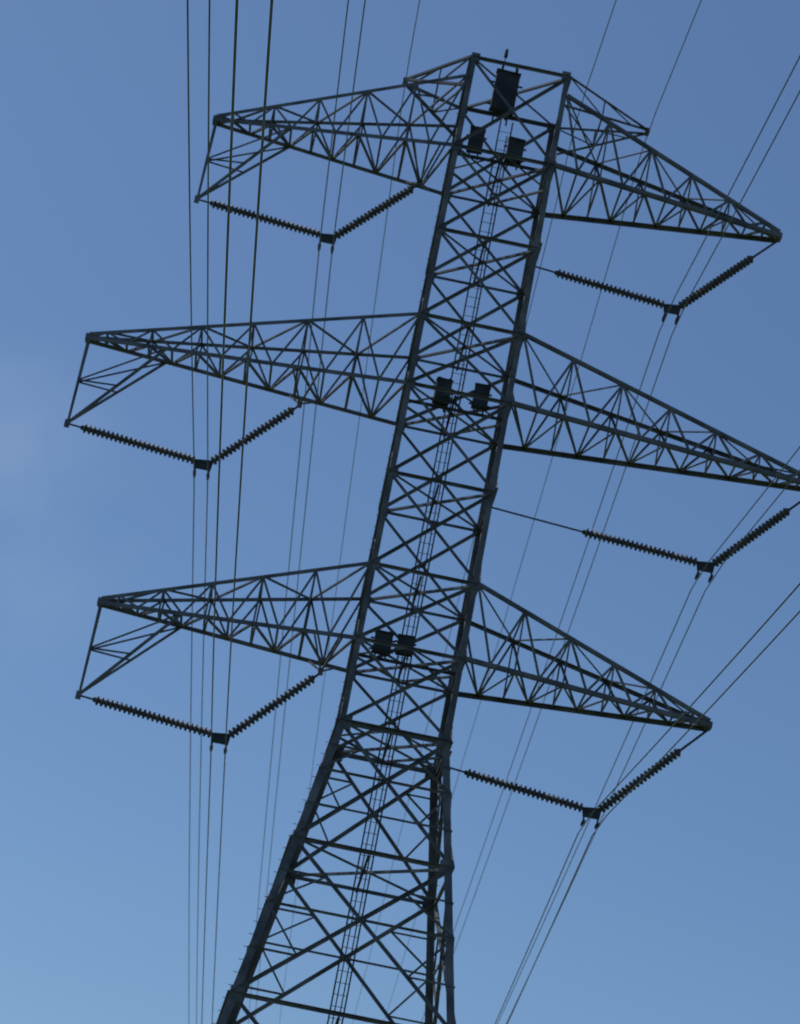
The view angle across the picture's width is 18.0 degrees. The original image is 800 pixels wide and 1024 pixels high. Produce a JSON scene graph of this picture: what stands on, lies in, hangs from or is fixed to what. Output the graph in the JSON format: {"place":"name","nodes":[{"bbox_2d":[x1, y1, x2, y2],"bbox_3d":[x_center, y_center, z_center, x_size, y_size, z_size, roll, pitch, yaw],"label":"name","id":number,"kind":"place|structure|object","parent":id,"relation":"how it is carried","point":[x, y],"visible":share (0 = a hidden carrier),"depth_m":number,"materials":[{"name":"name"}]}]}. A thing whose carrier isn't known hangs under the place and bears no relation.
{"place":"outdoors","nodes":[
{"label":"outdoors","id":0,"kind":"place"},
{"bbox_2d":[0,0,799,1023],"label":"sky","id":1,"kind":"structure","parent":0,"point":[682,906],"materials":[{"name":"blue"}]},
{"bbox_3d":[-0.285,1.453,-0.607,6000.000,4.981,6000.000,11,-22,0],"label":"ground","id":2,"kind":"structure","parent":0,"visible":0},
{"bbox_2d":[64,49,799,1023],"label":"electricity pylon","id":3,"kind":"object","parent":2,"relation":"on","point":[504,107],"visible":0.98,"depth_m":81.34,"materials":[{"name":"metal"}]},
{"bbox_2d":[69,406,298,479],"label":"insulator string","id":4,"kind":"object","parent":3,"relation":"attached to","point":[201,464],"visible":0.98,"depth_m":81.01,"materials":[{"name":"paint"}]},
{"bbox_2d":[81,674,318,752],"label":"insulator string","id":5,"kind":"object","parent":3,"relation":"attached to","point":[218,738],"visible":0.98,"depth_m":77.72,"materials":[{"name":"paint"}]},
{"bbox_2d":[199,185,417,252],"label":"insulator string","id":6,"kind":"object","parent":3,"relation":"attached to","point":[362,219],"visible":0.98,"depth_m":84.44,"materials":[{"name":"paint"}]},
{"bbox_2d":[187,0,799,1023],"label":"overhead power lines","id":7,"kind":"object","parent":3,"relation":"attached to","point":[353,462],"visible":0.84,"depth_m":78.27,"materials":[{"name":"metal"}]},
{"bbox_2d":[451,729,707,828],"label":"insulator string","id":8,"kind":"object","parent":3,"relation":"attached to","point":[588,811],"visible":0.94,"depth_m":77.96,"materials":[{"name":"paint"}]},
{"bbox_2d":[492,501,799,582],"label":"insulator string","id":9,"kind":"object","parent":3,"relation":"attached to","point":[757,532],"visible":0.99,"depth_m":81.34,"materials":[{"name":"paint"}]},
{"bbox_2d":[536,240,778,324],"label":"insulator string","id":10,"kind":"object","parent":3,"relation":"attached to","point":[720,279],"visible":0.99,"depth_m":84.69,"materials":[{"name":"paint"}]}
]}

